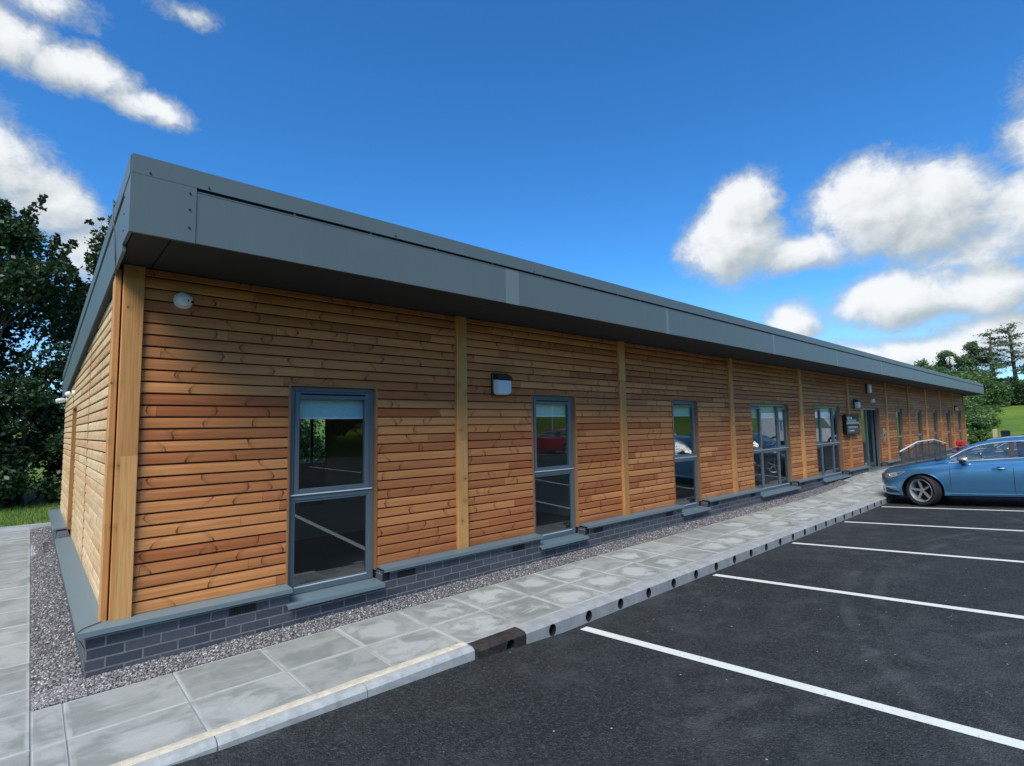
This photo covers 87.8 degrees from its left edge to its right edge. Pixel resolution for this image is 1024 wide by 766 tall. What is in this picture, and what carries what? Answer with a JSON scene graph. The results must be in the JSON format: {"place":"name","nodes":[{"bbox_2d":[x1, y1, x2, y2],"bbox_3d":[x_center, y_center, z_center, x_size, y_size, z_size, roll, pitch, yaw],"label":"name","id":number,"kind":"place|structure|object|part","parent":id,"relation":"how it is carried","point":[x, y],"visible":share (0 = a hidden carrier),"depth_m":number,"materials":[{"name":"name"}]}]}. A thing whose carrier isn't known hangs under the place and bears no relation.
{"place":"outdoors","nodes":[
{"label":"outdoors","id":0,"kind":"place"},
{"bbox_2d":[0,499,60,526],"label":"grass","id":1,"kind":"structure","parent":0,"point":[39,507],"depth_m":12.04,"materials":[{"name":"green plant"}]},
{"bbox_2d":[0,448,985,765],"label":"pavement","id":2,"kind":"structure","parent":0,"point":[118,724],"depth_m":4.23,"materials":[{"name":"concrete"}]},
{"bbox_2d":[109,641,467,765],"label":"mortar strip","id":3,"kind":"object","parent":2,"relation":"on","point":[190,740],"visible":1,"depth_m":3.29,"materials":[{"name":"beige concrete"}]},
{"bbox_2d":[30,480,849,711],"bbox_3d":[2.928,2.353,8.901,16.300,0.152,0.264,3,-6,-42],"label":"gravel margin","id":4,"kind":"object","parent":2,"relation":"on","point":[417,603],"visible":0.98,"depth_m":5.68,"materials":[{"name":"grey gravel"}]},
{"bbox_2d":[30,480,848,710],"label":"gravel stones","id":5,"kind":"object","parent":4,"relation":"on","point":[91,682],"visible":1,"depth_m":4.69,"materials":[{"name":"grey gravel"}]},
{"bbox_2d":[48,153,983,677],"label":"timber clad building","id":6,"kind":"structure","parent":2,"relation":"on","point":[202,505],"depth_m":5.60,"materials":[{"name":"timber"},{"name":"grey steel"},{"name":"glass"}]},
{"bbox_2d":[55,397,67,402],"bbox_3d":[-7.900,0.296,9.339,0.092,0.102,0.180,-5,-6,42],"label":"security camera","id":7,"kind":"object","parent":6,"relation":"attached to","point":[60,400],"visible":0.95,"depth_m":9.31,"materials":[{"name":"white plastic"}]},
{"bbox_2d":[65,390,74,396],"bbox_3d":[-6.628,0.159,7.972,0.119,0.099,0.089,3,-6,-42],"label":"security camera","id":8,"kind":"object","parent":6,"relation":"attached to","point":[68,394],"visible":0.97,"depth_m":7.95,"materials":[{"name":"white plastic"}]},
{"bbox_2d":[76,621,101,648],"bbox_3d":[-3.024,1.804,3.808,0.039,0.141,0.228,-1,-5,-1],"label":"cable","id":9,"kind":"object","parent":6,"relation":"attached to","point":[82,629],"visible":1,"depth_m":3.74,"materials":[{"name":"grey plastic"}]},
{"bbox_2d":[112,199,117,274],"bbox_3d":[-3.017,-1.123,4.037,0.050,0.579,0.196,2,-6,-31],"label":"cable","id":10,"kind":"object","parent":6,"relation":"attached to","point":[113,201],"visible":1,"depth_m":3.98,"materials":[{"name":"grey plastic"}]},
{"bbox_2d":[173,292,193,308],"bbox_3d":[-2.697,-0.684,4.377,0.138,0.138,0.102,3,-6,-42],"label":"motion sensor","id":11,"kind":"object","parent":6,"relation":"attached to","point":[182,300],"visible":1,"depth_m":4.35,"materials":[{"name":"white plastic"}]},
{"bbox_2d":[300,419,325,464],"bbox_3d":[-4.917,1.397,13.039,0.800,1.200,0.060,3,-6,-42],"label":"rear window","id":12,"kind":"structure","parent":6,"relation":"in","point":[311,462],"depth_m":13.01,"materials":[{"name":"black glass"}]},
{"bbox_2d":[285,383,384,609],"bbox_3d":[-1.716,1.011,5.130,0.937,1.992,0.315,3,-6,-42],"label":"window","id":13,"kind":"structure","parent":6,"relation":"in","point":[306,401],"depth_m":5.20,"materials":[{"name":"grey metal"}]},
{"bbox_2d":[491,373,512,395],"bbox_3d":[-0.123,0.017,6.604,0.250,0.280,0.146,3,-6,-42],"label":"wall light","id":14,"kind":"object","parent":6,"relation":"attached to","point":[500,384],"visible":1,"depth_m":6.55,"materials":[{"name":"white plastic"}]},
{"bbox_2d":[530,393,588,549],"bbox_3d":[0.601,1.143,7.215,0.917,1.992,0.315,3,-6,-42],"label":"window","id":15,"kind":"structure","parent":6,"relation":"in","point":[543,405],"depth_m":7.39,"materials":[{"name":"grey metal"}]},
{"bbox_2d":[670,399,710,515],"bbox_3d":[3.136,1.288,9.498,0.927,1.992,0.315,3,-6,-42],"label":"window","id":16,"kind":"structure","parent":6,"relation":"in","point":[680,407],"depth_m":9.76,"materials":[{"name":"grey metal"}]},
{"bbox_2d":[749,402,800,496],"bbox_3d":[5.880,1.444,11.968,2.077,1.992,0.315,3,-6,-42],"label":"window","id":17,"kind":"structure","parent":6,"relation":"in","point":[781,410],"depth_m":12.27,"materials":[{"name":"grey metal"}]},
{"bbox_2d":[813,405,850,481],"bbox_3d":[8.665,1.603,14.475,2.077,1.992,0.315,3,-6,-42],"label":"window","id":18,"kind":"structure","parent":6,"relation":"in","point":[822,413],"depth_m":14.81,"materials":[{"name":"grey metal"}]},
{"bbox_2d":[843,414,859,434],"bbox_3d":[9.976,1.220,15.625,1.180,0.590,0.086,3,-6,-42],"label":"entrance sign","id":19,"kind":"object","parent":6,"relation":"attached to","point":[851,424],"visible":1,"depth_m":15.48,"materials":[{"name":"black metal"}]},
{"bbox_2d":[853,399,860,408],"bbox_3d":[10.473,0.631,16.142,0.250,0.280,0.146,3,-6,-42],"label":"wall light","id":20,"kind":"object","parent":6,"relation":"attached to","point":[856,403],"visible":1,"depth_m":16.08,"materials":[{"name":"white plastic"}]},
{"bbox_2d":[865,384,871,393],"bbox_3d":[11.453,0.186,17.094,0.250,0.310,0.116,3,-6,-42],"label":"alarm box","id":21,"kind":"object","parent":6,"relation":"attached to","point":[868,390],"visible":1,"depth_m":17.03,"materials":[{"name":"white plastic"}]},
{"bbox_2d":[861,410,875,465],"bbox_3d":[11.886,1.874,18.174,0.050,1.850,0.840,3,-6,-42],"label":"entrance door leaf","id":22,"kind":"structure","parent":6,"relation":"in","point":[867,411],"depth_m":17.88,"materials":[{"name":"grey glass"}]},
{"bbox_2d":[882,428,885,441],"bbox_3d":[12.601,1.758,18.016,0.240,0.470,0.060,3,-6,-42],"label":"intercom panel","id":23,"kind":"object","parent":6,"relation":"attached to","point":[883,435],"visible":1,"depth_m":17.95,"materials":[{"name":"silver metal"}]},
{"bbox_2d":[895,408,908,462],"bbox_3d":[14.304,1.925,19.551,0.947,1.992,0.315,3,-6,-42],"label":"window","id":24,"kind":"structure","parent":6,"relation":"in","point":[898,411],"depth_m":19.87,"materials":[{"name":"grey"}]},
{"bbox_2d":[916,409,924,457],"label":"window","id":25,"kind":"structure","parent":6,"relation":"in","point":[918,411],"depth_m":21.95,"materials":[{"name":"grey"}]},
{"bbox_2d":[932,410,939,450],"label":"window","id":26,"kind":"structure","parent":6,"relation":"in","point":[935,423],"depth_m":24.02,"materials":[{"name":"grey"}]},
{"bbox_2d":[946,410,956,451],"bbox_3d":[21.218,2.319,25.775,0.927,1.992,0.315,3,-6,-42],"label":"window","id":27,"kind":"structure","parent":6,"relation":"in","point":[949,434],"depth_m":26.05,"materials":[{"name":"grey"}]},
{"bbox_2d":[957,411,963,445],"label":"window","id":28,"kind":"structure","parent":6,"relation":"in","point":[959,412],"depth_m":28.10,"materials":[{"name":"grey"}]},
{"bbox_2d":[515,495,902,643],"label":"kerb","id":29,"kind":"structure","parent":2,"relation":"on","point":[563,620],"depth_m":6.09,"materials":[{"name":"concrete"}]},
{"bbox_2d":[899,439,946,463],"bbox_3d":[13.524,2.397,17.347,6.574,1.063,0.047,3,-6,-42],"label":"ramp railing","id":30,"kind":"object","parent":2,"relation":"on","point":[909,451],"visible":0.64,"depth_m":17.17,"materials":[{"name":"grey metal"}]},
{"bbox_2d":[956,440,964,450],"bbox_3d":[17.230,2.685,20.431,0.457,0.980,0.275,3,-6,-42],"label":"red hose stand","id":31,"kind":"object","parent":2,"relation":"on","point":[960,443],"visible":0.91,"depth_m":20.38,"materials":[{"name":"red paint"}]},
{"bbox_2d":[0,403,1023,526],"bbox_3d":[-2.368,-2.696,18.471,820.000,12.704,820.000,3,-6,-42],"label":"ground","id":32,"kind":"structure","parent":0,"point":[1012,419],"depth_m":38.83,"materials":[{"name":"green plant"}]},
{"bbox_2d":[0,417,46,481],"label":"hedge shrub","id":33,"kind":"object","parent":32,"relation":"on","point":[12,446],"visible":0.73,"depth_m":13.05,"materials":[{"name":"green plant"}]},
{"bbox_2d":[0,372,65,507],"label":"hedge shrub","id":34,"kind":"object","parent":32,"relation":"on","point":[33,398],"visible":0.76,"depth_m":13.46,"materials":[{"name":"green plant"}]},
{"bbox_2d":[0,193,82,495],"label":"leafy tree","id":35,"kind":"object","parent":32,"relation":"on","point":[27,286],"visible":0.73,"depth_m":15.06,"materials":[{"name":"green plant"}]},
{"bbox_2d":[37,443,63,502],"bbox_3d":[-11.486,1.534,15.005,2.768,3.508,3.255,3,-6,-42],"label":"hedge shrub","id":36,"kind":"object","parent":32,"relation":"on","point":[51,496],"depth_m":13.44,"materials":[{"name":"green plant"}]},
{"bbox_2d":[27,204,114,480],"bbox_3d":[-13.542,-1.385,18.282,4.667,9.844,4.937,3,-6,-42],"label":"leafy tree","id":37,"kind":"object","parent":32,"relation":"on","point":[83,287],"visible":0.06,"depth_m":17.21,"materials":[{"name":"green plant"}]},
{"bbox_2d":[132,645,474,765],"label":"kerb","id":38,"kind":"structure","parent":32,"relation":"on","point":[350,695],"depth_m":3.38,"materials":[{"name":"concrete"}]},
{"bbox_2d":[468,627,525,659],"bbox_3d":[-0.119,2.209,4.398,0.519,0.207,0.143,3,-6,-42],"label":"drain outlet unit","id":39,"kind":"object","parent":38,"relation":"in","point":[499,642],"visible":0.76,"depth_m":4.37,"materials":[{"name":"grey concrete"}]},
{"bbox_2d":[300,419,324,462],"bbox_3d":[-7.700,2.062,18.539,3.350,2.899,3.247,0,-5,-12],"label":"hedge shrub","id":40,"kind":"object","parent":32,"relation":"on","point":[305,443],"visible":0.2,"depth_m":18.69,"materials":[{"name":"green plant"}]},
{"bbox_2d":[306,426,324,461],"bbox_3d":[-5.912,2.150,20.346,3.714,2.956,3.573,-4,-6,31],"label":"hedge shrub","id":41,"kind":"object","parent":32,"relation":"on","point":[322,444],"depth_m":19.71,"materials":[{"name":"green plant"}]},
{"bbox_2d":[914,358,937,369],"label":"broadleaf tree","id":42,"kind":"object","parent":32,"relation":"on","point":[922,363],"visible":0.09,"depth_m":74.06,"materials":[{"name":"green plant"}]},
{"bbox_2d":[930,350,979,376],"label":"broadleaf tree","id":43,"kind":"object","parent":32,"relation":"on","point":[944,366],"visible":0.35,"depth_m":70.99,"materials":[{"name":"green plant"}]},
{"bbox_2d":[953,372,975,379],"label":"hedge tree","id":44,"kind":"object","parent":32,"relation":"on","point":[966,376],"visible":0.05,"depth_m":64.47,"materials":[{"name":"green plant"}]},
{"bbox_2d":[965,416,975,436],"bbox_3d":[27.800,3.044,34.253,3.889,2.983,3.314,0,-5,-17],"label":"bush","id":45,"kind":"object","parent":32,"relation":"on","point":[969,430],"visible":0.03,"depth_m":33.73,"materials":[{"name":"green plant"}]},
{"bbox_2d":[953,341,999,382],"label":"broadleaf tree","id":46,"kind":"object","parent":32,"relation":"on","point":[968,347],"visible":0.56,"depth_m":70.66,"materials":[{"name":"green plant"}]},
{"bbox_2d":[963,396,991,420],"bbox_3d":[30.877,2.354,37.812,4.093,3.654,3.582,-2,-5,14],"label":"bush","id":47,"kind":"object","parent":32,"relation":"on","point":[982,415],"visible":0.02,"depth_m":36.49,"materials":[{"name":"green plant"}]},
{"bbox_2d":[965,411,991,434],"bbox_3d":[30.166,2.962,35.184,2.443,2.278,2.403,3,-6,-42],"label":"bush","id":48,"kind":"object","parent":32,"relation":"on","point":[977,422],"visible":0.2,"depth_m":34.70,"materials":[{"name":"green plant"}]},
{"bbox_2d":[967,429,992,447],"bbox_3d":[28.858,3.627,32.738,1.580,1.614,1.926,-2,-5,11],"label":"bush","id":49,"kind":"object","parent":32,"relation":"on","point":[979,435],"visible":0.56,"depth_m":32.73,"materials":[{"name":"green plant"}]},
{"bbox_2d":[964,398,1001,428],"bbox_3d":[32.567,2.457,37.905,3.161,2.838,3.646,3,-6,-42],"label":"bush","id":50,"kind":"object","parent":32,"relation":"on","point":[994,421],"visible":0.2,"depth_m":37.20,"materials":[{"name":"green plant"}]},
{"bbox_2d":[968,395,1004,426],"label":"bush","id":51,"kind":"object","parent":32,"relation":"on","point":[979,399],"visible":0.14,"depth_m":40.55,"materials":[{"name":"green plant"}]},
{"bbox_2d":[960,328,1021,378],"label":"pine tree","id":52,"kind":"object","parent":32,"relation":"on","point":[990,342],"visible":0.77,"depth_m":70.24,"materials":[{"name":"green plant"}]},
{"bbox_2d":[981,443,1000,447],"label":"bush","id":53,"kind":"object","parent":32,"relation":"on","point":[987,446],"visible":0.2,"depth_m":31.46,"materials":[{"name":"green plant"}]},
{"bbox_2d":[970,373,1014,406],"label":"hedge tree","id":54,"kind":"object","parent":32,"relation":"on","point":[994,391],"visible":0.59,"depth_m":59.14,"materials":[{"name":"green plant"}]},
{"bbox_2d":[992,429,998,446],"bbox_3d":[20.614,2.658,22.641,0.160,1.380,0.150,3,-6,-42],"label":"timber post","id":55,"kind":"object","parent":32,"relation":"on","point":[995,432],"visible":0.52,"depth_m":22.62,"materials":[{"name":"beige wood"}]},
{"bbox_2d":[982,322,1023,377],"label":"pine tree","id":56,"kind":"object","parent":32,"relation":"on","point":[1012,352],"visible":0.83,"depth_m":69.86,"materials":[{"name":"green plant"}]},
{"bbox_2d":[985,376,1023,404],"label":"hedge tree","id":57,"kind":"object","parent":32,"relation":"on","point":[1018,394],"visible":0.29,"depth_m":59.81,"materials":[{"name":"green plant"}]},
{"bbox_2d":[1004,333,1023,374],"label":"pine tree","id":58,"kind":"object","parent":32,"relation":"on","point":[1020,369],"visible":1,"depth_m":67.29,"materials":[{"name":"plant"}]},
{"bbox_2d":[0,0,1023,420],"label":"sky","id":59,"kind":"structure","parent":0,"point":[847,173],"materials":[{"name":"blue"}]},
{"bbox_2d":[172,495,1023,765],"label":"car park","id":60,"kind":"structure","parent":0,"point":[576,696],"depth_m":3.68,"materials":[{"name":"black asphalt"}]},
{"bbox_2d":[580,627,1023,749],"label":"bay marking","id":61,"kind":"object","parent":60,"relation":"on","point":[998,738],"visible":1,"depth_m":3.38,"materials":[{"name":"white paint"}]},
{"bbox_2d":[712,574,1023,618],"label":"bay marking","id":62,"kind":"object","parent":60,"relation":"on","point":[909,601],"visible":1,"depth_m":5.26,"materials":[{"name":"white paint"}]},
{"bbox_2d":[793,542,1023,562],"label":"bay marking","id":63,"kind":"object","parent":60,"relation":"on","point":[913,552],"visible":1,"depth_m":7.06,"materials":[{"name":"white paint"}]},
{"bbox_2d":[845,521,1023,530],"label":"bay marking","id":64,"kind":"object","parent":60,"relation":"on","point":[938,526],"visible":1,"depth_m":8.85,"materials":[{"name":"white paint"}]},
{"bbox_2d":[882,506,1015,510],"bbox_3d":[9.566,2.369,9.821,0.102,0.284,4.650,3,-6,-42],"label":"bay marking","id":65,"kind":"object","parent":60,"relation":"on","point":[950,508],"visible":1,"depth_m":10.71,"materials":[{"name":"white paint"}]},
{"bbox_2d":[882,435,1023,505],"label":"blue car","id":66,"kind":"object","parent":60,"relation":"on","point":[929,482],"visible":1,"depth_m":10.90,"materials":[{"name":"paint"}]},
{"bbox_3d":[9.344,1.908,10.601,0.102,0.712,0.964,3,-6,-42],"label":"door","id":67,"kind":"part","parent":66,"relation":"part of","materials":[{"name":"blue paint"}]},
{"bbox_3d":[9.984,1.766,9.900,0.104,0.738,0.939,3,-6,-42],"label":"door","id":68,"kind":"part","parent":66,"relation":"part of","materials":[{"name":"blue paint"}]},
{"bbox_2d":[1000,430,1010,446],"bbox_3d":[23.666,2.866,25.439,0.550,1.220,0.350,3,-6,-42],"label":"wheelie bin","id":69,"kind":"object","parent":60,"relation":"on","point":[1005,432],"visible":0.16,"depth_m":25.30,"materials":[{"name":"black plastic"}]},
{"bbox_2d":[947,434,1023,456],"bbox_3d":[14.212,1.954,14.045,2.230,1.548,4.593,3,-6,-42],"label":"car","id":70,"kind":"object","parent":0,"point":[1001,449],"visible":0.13,"depth_m":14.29,"materials":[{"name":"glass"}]},
{"label":"pavement bed","id":71,"kind":"structure","parent":0,"visible":0},
{"bbox_2d":[30,526,83,696],"bbox_3d":[-5.966,2.393,6.795,0.280,0.034,8.540,3,-6,-42],"label":"gravel margin","id":72,"kind":"object","parent":71,"relation":"on","point":[46,635],"visible":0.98,"depth_m":5.01,"materials":[{"name":"grey gravel"}]},
{"bbox_2d":[31,541,53,555],"bbox_3d":[-7.154,2.545,8.099,0.260,0.080,1.000,3,-6,-42],"label":"drain cover","id":73,"kind":"object","parent":72,"relation":"on","point":[45,544],"depth_m":8.10,"materials":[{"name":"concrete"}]},
{"bbox_2d":[30,527,85,708],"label":"gravel stones","id":74,"kind":"object","parent":72,"relation":"on","point":[73,661],"visible":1,"depth_m":4.57,"materials":[{"name":"grey gravel"}]}
]}

